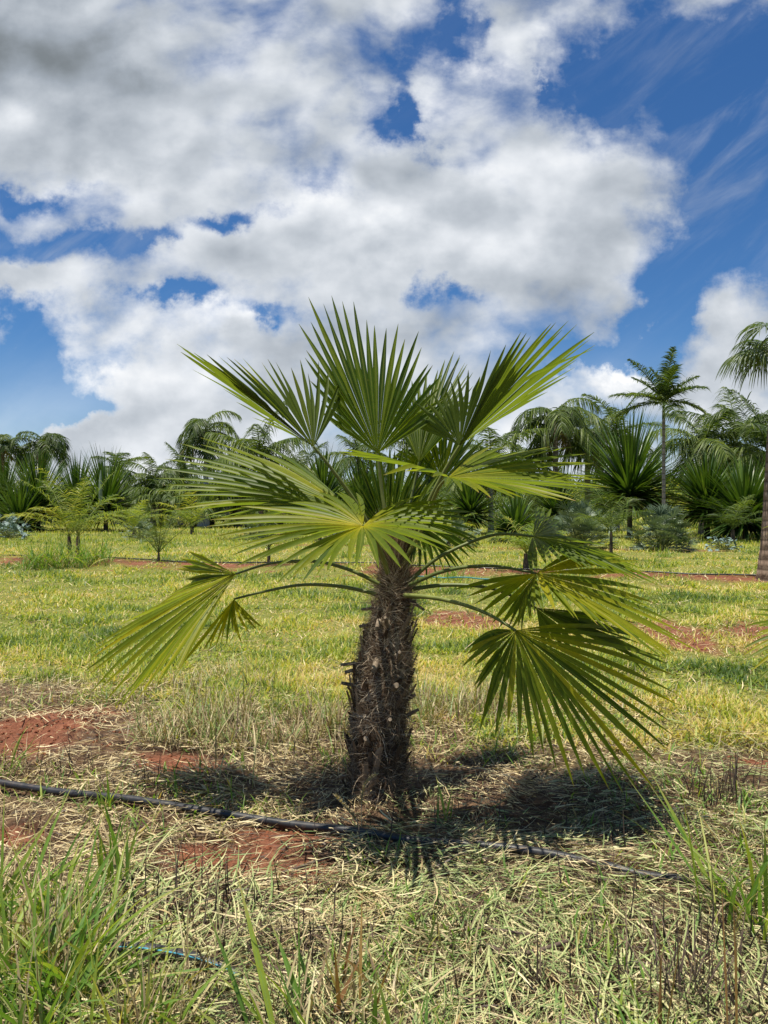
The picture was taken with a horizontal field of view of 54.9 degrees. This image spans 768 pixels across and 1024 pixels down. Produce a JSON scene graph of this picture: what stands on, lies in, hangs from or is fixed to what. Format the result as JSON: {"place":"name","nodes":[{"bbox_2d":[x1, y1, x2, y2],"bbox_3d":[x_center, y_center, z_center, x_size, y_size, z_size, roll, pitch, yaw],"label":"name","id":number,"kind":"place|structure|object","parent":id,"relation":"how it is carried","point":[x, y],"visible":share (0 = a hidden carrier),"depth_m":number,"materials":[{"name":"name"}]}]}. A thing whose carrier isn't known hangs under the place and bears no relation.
{"place":"outdoors","nodes":[
{"label":"outdoors","id":0,"kind":"place"},
{"bbox_2d":[0,513,767,1023],"bbox_3d":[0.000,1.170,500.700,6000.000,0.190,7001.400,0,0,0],"label":"ground","id":1,"kind":"structure","parent":0,"point":[58,733],"depth_m":3.50,"materials":[{"name":"plant"}]},
{"bbox_2d":[0,450,25,522],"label":"spiky palm","id":2,"kind":"object","parent":1,"relation":"on","point":[6,471],"visible":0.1,"depth_m":48.81,"materials":[{"name":"green plant"}]},
{"bbox_2d":[0,513,30,538],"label":"silver shrub","id":3,"kind":"object","parent":1,"relation":"on","point":[7,533],"visible":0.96,"depth_m":31.20,"materials":[{"name":"blue plant"}]},
{"bbox_2d":[0,434,36,478],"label":"feather palm","id":4,"kind":"object","parent":1,"relation":"on","point":[13,451],"visible":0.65,"depth_m":64.55,"materials":[{"name":"green plant"}]},
{"bbox_2d":[0,722,50,779],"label":"grass clump","id":5,"kind":"object","parent":1,"relation":"on","point":[10,767],"visible":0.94,"depth_m":3.36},
{"bbox_2d":[0,469,53,532],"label":"spiky palm","id":6,"kind":"object","parent":1,"relation":"on","point":[19,506],"visible":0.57,"depth_m":42.66,"materials":[{"name":"green plant"}]},
{"bbox_2d":[4,430,71,525],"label":"feather palm","id":7,"kind":"object","parent":1,"relation":"on","point":[43,443],"visible":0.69,"depth_m":65.11,"materials":[{"name":"green plant"}]},
{"bbox_2d":[0,443,76,531],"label":"spiky palm","id":8,"kind":"object","parent":1,"relation":"on","point":[34,473],"visible":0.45,"depth_m":44.38,"materials":[{"name":"green plant"}]},
{"bbox_2d":[3,536,85,569],"bbox_3d":[-7.163,0.833,15.515,1.788,0.776,1.309,0,0,45],"label":"grass clump","id":9,"kind":"object","parent":1,"relation":"on","point":[33,560],"visible":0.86,"depth_m":15.48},
{"bbox_2d":[13,537,92,568],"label":"grass clump","id":10,"kind":"object","parent":1,"relation":"on","point":[47,558],"visible":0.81,"depth_m":15.59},
{"bbox_2d":[0,781,106,928],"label":"grass clump","id":11,"kind":"object","parent":1,"relation":"on","point":[61,869],"visible":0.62,"depth_m":2.14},
{"bbox_2d":[0,465,134,553],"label":"young palm","id":12,"kind":"object","parent":1,"relation":"on","point":[73,523],"visible":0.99,"depth_m":17.77,"materials":[{"name":"green plant"}]},
{"bbox_2d":[0,816,154,985],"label":"grass clump","id":13,"kind":"object","parent":1,"relation":"on","point":[25,922],"visible":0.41,"depth_m":1.97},
{"bbox_2d":[44,450,110,528],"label":"spiky palm","id":14,"kind":"object","parent":1,"relation":"on","point":[75,480],"visible":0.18,"depth_m":48.01,"materials":[{"name":"green plant"}]},
{"bbox_2d":[0,804,160,936],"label":"grass clump","id":15,"kind":"object","parent":1,"relation":"on","point":[63,893],"visible":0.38,"depth_m":2.10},
{"bbox_2d":[0,901,170,1023],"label":"grass clump","id":16,"kind":"object","parent":1,"relation":"on","point":[20,1015],"visible":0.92,"depth_m":1.60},
{"bbox_2d":[52,534,119,568],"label":"grass clump","id":17,"kind":"object","parent":1,"relation":"on","point":[81,562],"visible":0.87,"depth_m":15.79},
{"bbox_2d":[57,530,130,565],"bbox_3d":[-6.559,0.753,16.493,1.469,0.822,1.597,0,0,26],"label":"grass clump","id":18,"kind":"object","parent":1,"relation":"on","point":[95,553],"visible":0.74,"depth_m":16.37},
{"bbox_2d":[0,829,197,1023],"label":"grass clump","id":19,"kind":"object","parent":1,"relation":"on","point":[5,955],"visible":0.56,"depth_m":1.81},
{"bbox_2d":[61,443,147,530],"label":"spiky palm","id":20,"kind":"object","parent":1,"relation":"on","point":[111,486],"visible":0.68,"depth_m":45.04,"materials":[{"name":"green plant"}]},
{"bbox_2d":[0,834,210,1004],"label":"grass clump","id":21,"kind":"object","parent":1,"relation":"on","point":[93,935],"visible":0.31,"depth_m":1.87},
{"bbox_2d":[96,770,121,811],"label":"grass clump","id":22,"kind":"object","parent":1,"relation":"on","point":[108,794],"visible":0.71,"depth_m":2.97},
{"bbox_2d":[90,451,143,523],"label":"feather palm","id":23,"kind":"object","parent":1,"relation":"on","point":[121,454],"visible":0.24,"depth_m":69.86,"materials":[{"name":"green plant"}]},
{"bbox_2d":[55,782,179,890],"bbox_3d":[-0.817,1.015,2.308,0.351,0.360,0.271,0,0,10],"label":"grass clump","id":24,"kind":"object","parent":1,"relation":"on","point":[115,860],"visible":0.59,"depth_m":2.32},
{"bbox_2d":[0,840,241,1023],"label":"grass clump","id":25,"kind":"object","parent":1,"relation":"on","point":[66,965],"visible":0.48,"depth_m":1.76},
{"bbox_2d":[8,902,249,1023],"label":"grass clump","id":26,"kind":"object","parent":1,"relation":"on","point":[143,1003],"visible":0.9,"depth_m":1.65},
{"bbox_2d":[97,499,166,535],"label":"young palm","id":27,"kind":"object","parent":1,"relation":"on","point":[133,520],"visible":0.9,"depth_m":37.01,"materials":[{"name":"green plant"}]},
{"bbox_2d":[119,521,158,539],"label":"silver shrub","id":28,"kind":"object","parent":1,"relation":"on","point":[139,526],"visible":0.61,"depth_m":31.22,"materials":[{"name":"green plant"}]},
{"bbox_2d":[47,918,246,1023],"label":"grass clump","id":29,"kind":"object","parent":1,"relation":"on","point":[163,1021],"visible":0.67,"depth_m":1.66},
{"bbox_2d":[118,452,184,525],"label":"feather palm","id":30,"kind":"object","parent":1,"relation":"on","point":[155,473],"visible":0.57,"depth_m":57.27,"materials":[{"name":"green plant"}]},
{"bbox_2d":[108,481,202,561],"bbox_3d":[-5.336,0.265,17.017,2.388,1.900,1.831,0,0,34],"label":"young palm","id":31,"kind":"object","parent":1,"relation":"on","point":[159,538],"visible":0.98,"depth_m":16.85,"materials":[{"name":"green plant"}]},
{"bbox_2d":[125,477,193,527],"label":"stout palm","id":32,"kind":"object","parent":1,"relation":"on","point":[161,496],"visible":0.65,"depth_m":55.00,"materials":[{"name":"green plant"}]},
{"bbox_2d":[96,941,255,991],"bbox_3d":[-0.555,1.175,1.909,0.594,0.098,0.039,0,0,19],"label":"water pipe","id":33,"kind":"object","parent":1,"relation":"on","point":[218,963],"visible":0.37,"depth_m":1.90,"materials":[{"name":"black plastic"}]},
{"bbox_2d":[97,868,274,1023],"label":"grass clump","id":34,"kind":"object","parent":1,"relation":"on","point":[186,949],"visible":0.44,"depth_m":1.82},
{"bbox_2d":[157,442,214,525],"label":"feather palm","id":35,"kind":"object","parent":1,"relation":"on","point":[181,475],"visible":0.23,"depth_m":63.38,"materials":[{"name":"green plant"}]},
{"bbox_2d":[161,483,221,526],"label":"stout palm","id":36,"kind":"object","parent":1,"relation":"on","point":[170,509],"visible":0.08,"depth_m":55.25,"materials":[{"name":"green plant"}]},
{"bbox_2d":[149,491,235,533],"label":"young palm","id":37,"kind":"object","parent":1,"relation":"on","point":[192,514],"visible":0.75,"depth_m":39.28,"materials":[{"name":"green plant"}]},
{"bbox_2d":[167,483,234,527],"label":"stout palm","id":38,"kind":"object","parent":1,"relation":"on","point":[174,493],"visible":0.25,"depth_m":53.31,"materials":[{"name":"green plant"}]},
{"bbox_2d":[173,409,241,527],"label":"feather palm","id":39,"kind":"object","parent":1,"relation":"on","point":[194,431],"visible":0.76,"depth_m":53.63,"materials":[{"name":"green plant"}]},
{"bbox_2d":[208,486,263,527],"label":"stout palm","id":40,"kind":"object","parent":1,"relation":"on","point":[232,512],"visible":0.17,"depth_m":55.09,"materials":[{"name":"green plant"}]},
{"bbox_2d":[112,557,379,562],"bbox_3d":[-3.203,1.090,16.248,7.354,0.104,0.230,0,0,18],"label":"drip hose","id":41,"kind":"object","parent":1,"relation":"on","point":[217,562],"visible":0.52,"depth_m":16.51,"materials":[{"name":"black plastic"}]},
{"bbox_2d":[197,401,320,536],"bbox_3d":[-5.309,-1.792,32.125,5.452,6.271,5.297,0,0,0],"label":"feather palm","id":42,"kind":"object","parent":1,"relation":"on","point":[255,443],"visible":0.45,"depth_m":31.21,"materials":[{"name":"green plant"}]},
{"bbox_2d":[231,512,290,562],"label":"young palm","id":43,"kind":"object","parent":1,"relation":"on","point":[269,545],"visible":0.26,"depth_m":15.98,"materials":[{"name":"green plant"}]},
{"bbox_2d":[196,872,394,1023],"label":"grass clump","id":44,"kind":"object","parent":1,"relation":"on","point":[312,997],"visible":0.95,"depth_m":1.69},
{"bbox_2d":[275,442,335,515],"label":"feather palm","id":45,"kind":"object","parent":1,"relation":"on","point":[304,459],"visible":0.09,"depth_m":53.82,"materials":[{"name":"green plant"}]},
{"bbox_2d":[284,440,356,523],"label":"spiky palm","id":46,"kind":"object","parent":1,"relation":"on","point":[321,470],"visible":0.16,"depth_m":40.56,"materials":[{"name":"green plant"}]},
{"bbox_2d":[301,736,347,768],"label":"grass clump","id":47,"kind":"object","parent":1,"relation":"on","point":[325,753],"visible":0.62,"depth_m":3.57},
{"bbox_2d":[281,840,371,873],"bbox_3d":[-0.183,1.166,2.499,0.361,0.018,0.026,0,0,-37],"label":"fallen stick","id":48,"kind":"object","parent":1,"relation":"on","point":[319,860],"visible":0.62,"depth_m":2.46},
{"bbox_2d":[314,413,395,524],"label":"feather palm","id":49,"kind":"object","parent":1,"relation":"on","point":[354,445],"visible":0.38,"depth_m":55.53,"materials":[{"name":"green plant"}]},
{"bbox_2d":[334,449,387,523],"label":"spiky palm","id":50,"kind":"object","parent":1,"relation":"on","point":[358,474],"visible":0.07,"depth_m":42.79,"materials":[{"name":"green plant"}]},
{"bbox_2d":[263,905,465,1023],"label":"grass clump","id":51,"kind":"object","parent":1,"relation":"on","point":[339,996],"visible":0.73,"depth_m":1.77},
{"bbox_2d":[359,772,378,827],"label":"seed grass","id":52,"kind":"structure","parent":1,"relation":"on","point":[364,785],"depth_m":2.75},
{"bbox_2d":[0,518,760,546],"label":"grass","id":53,"kind":"structure","parent":1,"relation":"on","point":[86,538],"depth_m":34.95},
{"bbox_2d":[0,779,763,888],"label":"irrigation pipe","id":54,"kind":"object","parent":1,"relation":"on","point":[322,827],"visible":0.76,"depth_m":2.72,"materials":[{"name":"black plastic"}]},
{"bbox_2d":[0,546,767,1023],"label":"cut grass litter","id":55,"kind":"object","parent":1,"relation":"on","point":[578,838],"visible":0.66,"depth_m":2.41,"materials":[{"name":"plant"}]},
{"bbox_2d":[479,938,570,955],"bbox_3d":[0.390,1.169,1.991,0.269,0.043,0.054,0,0,-14],"label":"fallen stick","id":56,"kind":"object","parent":55,"relation":"on","point":[557,944],"visible":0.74,"depth_m":1.98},
{"bbox_2d":[0,537,767,753],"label":"grass","id":57,"kind":"structure","parent":1,"relation":"on","point":[76,655],"depth_m":6.90,"materials":[{"name":"plant"}]},
{"bbox_2d":[0,677,767,1023],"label":"grass sprigs","id":58,"kind":"object","parent":1,"relation":"on","point":[600,897],"depth_m":2.71,"materials":[{"name":"plant"}]},
{"bbox_2d":[0,649,767,788],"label":"dry grass","id":59,"kind":"structure","parent":1,"relation":"on","point":[215,715],"depth_m":4.06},
{"bbox_2d":[0,707,767,1023],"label":"dead stubble","id":60,"kind":"object","parent":1,"relation":"on","point":[485,922],"visible":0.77,"depth_m":2.07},
{"bbox_2d":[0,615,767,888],"bbox_3d":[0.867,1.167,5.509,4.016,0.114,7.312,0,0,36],"label":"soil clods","id":61,"kind":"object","parent":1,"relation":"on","point":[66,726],"visible":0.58,"depth_m":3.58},
{"bbox_2d":[12,468,757,520],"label":"distant wood","id":62,"kind":"object","parent":1,"relation":"on","point":[499,503],"visible":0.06,"depth_m":101.50,"materials":[{"name":"green plant"}]},
{"bbox_2d":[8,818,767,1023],"bbox_3d":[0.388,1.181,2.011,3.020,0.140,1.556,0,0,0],"label":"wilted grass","id":63,"kind":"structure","parent":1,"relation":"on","point":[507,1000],"depth_m":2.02,"materials":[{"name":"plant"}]},
{"bbox_2d":[84,297,702,805],"bbox_3d":[-0.090,0.175,2.879,2.546,2.288,1.436,0,0,0],"label":"fan palm","id":64,"kind":"object","parent":1,"relation":"on","point":[382,665],"visible":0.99,"depth_m":2.97,"materials":[{"name":"plant"}]},
{"bbox_2d":[351,963,461,1023],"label":"grass clump","id":65,"kind":"object","parent":1,"relation":"on","point":[375,1018],"visible":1,"depth_m":1.66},
{"bbox_2d":[375,431,459,493],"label":"feather palm","id":66,"kind":"object","parent":1,"relation":"on","point":[401,443],"visible":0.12,"depth_m":48.33,"materials":[{"name":"green plant"}]},
{"bbox_2d":[378,472,487,525],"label":"bushy palm","id":67,"kind":"object","parent":1,"relation":"on","point":[438,509],"visible":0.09,"depth_m":56.29,"materials":[{"name":"green plant"}]},
{"bbox_2d":[394,942,491,1023],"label":"grass clump","id":68,"kind":"object","parent":1,"relation":"on","point":[429,977],"visible":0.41,"depth_m":1.85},
{"bbox_2d":[436,778,452,822],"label":"grass clump","id":69,"kind":"object","parent":1,"relation":"on","point":[442,802],"visible":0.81,"depth_m":2.84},
{"bbox_2d":[384,896,509,982],"bbox_3d":[0.159,1.117,2.009,0.322,0.180,0.347,0,0,-13],"label":"grass clump","id":70,"kind":"object","parent":1,"relation":"on","point":[439,932],"visible":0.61,"depth_m":1.98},
{"bbox_2d":[425,560,473,580],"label":"grass clump","id":71,"kind":"object","parent":1,"relation":"on","point":[450,575],"visible":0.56,"depth_m":13.21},
{"bbox_2d":[438,504,477,543],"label":"young palm","id":72,"kind":"object","parent":1,"relation":"on","point":[460,519],"visible":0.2,"depth_m":26.16,"materials":[{"name":"green plant"}]},
{"bbox_2d":[442,518,482,546],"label":"silver shrub","id":73,"kind":"object","parent":1,"relation":"on","point":[458,521],"visible":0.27,"depth_m":25.04,"materials":[{"name":"green plant"}]},
{"bbox_2d":[439,470,505,533],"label":"spiky palm","id":74,"kind":"object","parent":1,"relation":"on","point":[469,500],"visible":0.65,"depth_m":38.02,"materials":[{"name":"green plant"}]},
{"bbox_2d":[449,927,530,935],"bbox_3d":[0.293,1.165,2.052,0.235,0.031,0.016,0,0,-4],"label":"fallen stick","id":75,"kind":"object","parent":1,"relation":"on","point":[504,930],"visible":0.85,"depth_m":2.05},
{"bbox_2d":[432,427,548,533],"bbox_3d":[5.752,-1.639,40.091,6.301,5.990,5.668,0,0,0],"label":"feather palm","id":76,"kind":"object","parent":1,"relation":"on","point":[494,443],"visible":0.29,"depth_m":39.53,"materials":[{"name":"green plant"}]},
{"bbox_2d":[483,490,542,543],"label":"spiky palm","id":77,"kind":"object","parent":1,"relation":"on","point":[517,511],"visible":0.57,"depth_m":28.99,"materials":[{"name":"green plant"}]},
{"bbox_2d":[486,515,567,567],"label":"young palm","id":78,"kind":"object","parent":1,"relation":"on","point":[526,541],"visible":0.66,"depth_m":14.34,"materials":[{"name":"green plant"}]},
{"bbox_2d":[495,439,560,525],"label":"feather palm","id":79,"kind":"object","parent":1,"relation":"on","point":[519,448],"visible":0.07,"depth_m":56.21,"materials":[{"name":"green plant"}]},
{"bbox_2d":[486,478,574,525],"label":"bushy palm","id":80,"kind":"object","parent":1,"relation":"on","point":[531,508],"visible":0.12,"depth_m":51.99,"materials":[{"name":"green plant"}]},
{"bbox_2d":[525,469,580,525],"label":"spiky palm","id":81,"kind":"object","parent":1,"relation":"on","point":[551,506],"visible":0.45,"depth_m":41.32,"materials":[{"name":"green plant"}]},
{"bbox_2d":[510,397,608,530],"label":"feather palm","id":82,"kind":"object","parent":1,"relation":"on","point":[563,426],"visible":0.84,"depth_m":42.26,"materials":[{"name":"green plant"}]},
{"bbox_2d":[410,564,755,575],"bbox_3d":[4.136,1.088,13.658,8.149,0.082,0.215,0,0,19],"label":"drip hose","id":83,"kind":"object","parent":1,"relation":"on","point":[645,571],"visible":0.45,"depth_m":13.37,"materials":[{"name":"black plastic"}]},
{"bbox_2d":[542,406,627,514],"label":"feather palm","id":84,"kind":"object","parent":1,"relation":"on","point":[577,447],"visible":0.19,"depth_m":45.41,"materials":[{"name":"green plant"}]},
{"bbox_2d":[550,498,622,547],"bbox_3d":[6.515,0.392,24.349,2.391,1.876,2.731,0,0,-24],"label":"silver shrub","id":85,"kind":"object","parent":1,"relation":"on","point":[579,529],"visible":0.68,"depth_m":24.08,"materials":[{"name":"green plant"}]},
{"bbox_2d":[567,485,654,552],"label":"young palm","id":86,"kind":"object","parent":1,"relation":"on","point":[605,521],"visible":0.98,"depth_m":17.66,"materials":[{"name":"green plant"}]},
{"bbox_2d":[579,387,669,528],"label":"feather palm","id":87,"kind":"object","parent":1,"relation":"on","point":[610,410],"visible":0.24,"depth_m":48.39,"materials":[{"name":"green plant"}]},
{"bbox_2d":[568,401,696,538],"bbox_3d":[11.378,-1.869,34.249,5.879,6.494,5.891,0,0,0],"label":"spiky palm","id":88,"kind":"object","parent":1,"relation":"on","point":[628,479],"visible":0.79,"depth_m":33.53,"materials":[{"name":"green plant"}]},
{"bbox_2d":[608,346,711,539],"bbox_3d":[10.538,-2.428,28.247,3.563,7.539,3.830,0,0,0],"label":"slender palm","id":89,"kind":"object","parent":1,"relation":"on","point":[664,389],"visible":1,"depth_m":28.11,"materials":[{"name":"green plant"}]},
{"bbox_2d":[621,503,700,551],"bbox_3d":[8.638,0.489,23.135,2.368,1.609,2.446,0,0,32],"label":"silver shrub","id":90,"kind":"object","parent":1,"relation":"on","point":[659,518],"visible":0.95,"depth_m":22.77,"materials":[{"name":"green plant"}]},
{"bbox_2d":[646,544,682,558],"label":"grass clump","id":91,"kind":"object","parent":1,"relation":"on","point":[669,554],"visible":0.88,"depth_m":19.71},
{"bbox_2d":[658,929,682,1023],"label":"grass clump","id":92,"kind":"object","parent":1,"relation":"on","point":[660,994],"visible":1,"depth_m":1.69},
{"bbox_2d":[627,774,719,901],"bbox_3d":[0.936,1.050,2.378,0.221,0.343,0.276,0,0,-20],"label":"grass clump","id":93,"kind":"object","parent":1,"relation":"on","point":[679,826],"visible":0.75,"depth_m":2.38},
{"bbox_2d":[636,480,721,528],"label":"bushy palm","id":94,"kind":"object","parent":1,"relation":"on","point":[640,518],"visible":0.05,"depth_m":52.55,"materials":[{"name":"green plant"}]},
{"bbox_2d":[614,881,767,1023],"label":"grass clump","id":95,"kind":"object","parent":1,"relation":"on","point":[708,982],"visible":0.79,"depth_m":1.82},
{"bbox_2d":[618,795,767,942],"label":"grass clump","id":96,"kind":"object","parent":1,"relation":"on","point":[751,896],"visible":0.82,"depth_m":2.12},
{"bbox_2d":[640,409,764,534],"bbox_3d":[16.708,-2.032,38.219,6.276,6.750,6.341,0,0,41],"label":"feather palm","id":97,"kind":"object","parent":1,"relation":"on","point":[702,439],"visible":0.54,"depth_m":37.78,"materials":[{"name":"green plant"}]},
{"bbox_2d":[655,445,756,538],"bbox_3d":[14.522,-0.883,33.210,4.833,4.487,4.800,0,0,0],"label":"spiky palm","id":98,"kind":"object","parent":1,"relation":"on","point":[695,483],"visible":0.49,"depth_m":32.60,"materials":[{"name":"green plant"}]},
{"bbox_2d":[683,771,733,810],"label":"grass clump","id":99,"kind":"object","parent":1,"relation":"on","point":[716,797],"visible":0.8,"depth_m":2.96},
{"bbox_2d":[676,386,767,534],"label":"feather palm","id":100,"kind":"object","parent":1,"relation":"on","point":[732,445],"visible":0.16,"depth_m":39.77,"materials":[{"name":"green plant"}]},
{"bbox_2d":[704,535,743,551],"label":"silver shrub","id":101,"kind":"object","parent":1,"relation":"on","point":[721,546],"visible":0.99,"depth_m":22.96,"materials":[{"name":"blue plant"}]},
{"bbox_2d":[689,447,764,540],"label":"spiky palm","id":102,"kind":"object","parent":1,"relation":"on","point":[742,481],"visible":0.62,"depth_m":30.52,"materials":[{"name":"green plant"}]},
{"bbox_2d":[694,495,762,542],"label":"young palm","id":103,"kind":"object","parent":1,"relation":"on","point":[737,507],"visible":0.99,"depth_m":28.48,"materials":[{"name":"green plant"}]},
{"bbox_2d":[690,815,767,907],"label":"grass clump","id":104,"kind":"object","parent":1,"relation":"on","point":[752,878],"visible":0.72,"depth_m":2.21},
{"bbox_2d":[721,885,737,1023],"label":"grass clump","id":105,"kind":"object","parent":1,"relation":"on","point":[736,990],"visible":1,"depth_m":1.64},
{"bbox_2d":[709,743,765,803],"bbox_3d":[1.450,1.063,3.043,0.157,0.286,0.207,0,0,-45],"label":"grass clump","id":106,"kind":"object","parent":1,"relation":"on","point":[733,790],"visible":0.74,"depth_m":3.04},
{"bbox_2d":[708,389,767,495],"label":"feather palm","id":107,"kind":"object","parent":1,"relation":"on","point":[755,428],"visible":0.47,"depth_m":35.70,"materials":[{"name":"green plant"}]},
{"bbox_2d":[716,322,767,580],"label":"ringed palm","id":108,"kind":"object","parent":1,"relation":"on","point":[759,359],"visible":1,"depth_m":12.57,"materials":[{"name":"green plant"}]},
{"bbox_2d":[734,437,766,516],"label":"spiky palm","id":109,"kind":"object","parent":1,"relation":"on","point":[763,457],"visible":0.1,"depth_m":33.98,"materials":[{"name":"green plant"}]},
{"bbox_2d":[740,526,767,697],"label":"neighbour palm","id":110,"kind":"object","parent":1,"relation":"on","point":[765,631],"visible":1,"depth_m":3.02,"materials":[{"name":"green plant"}]},
{"bbox_2d":[0,0,767,508],"label":"sky","id":111,"kind":"structure","parent":0,"point":[471,176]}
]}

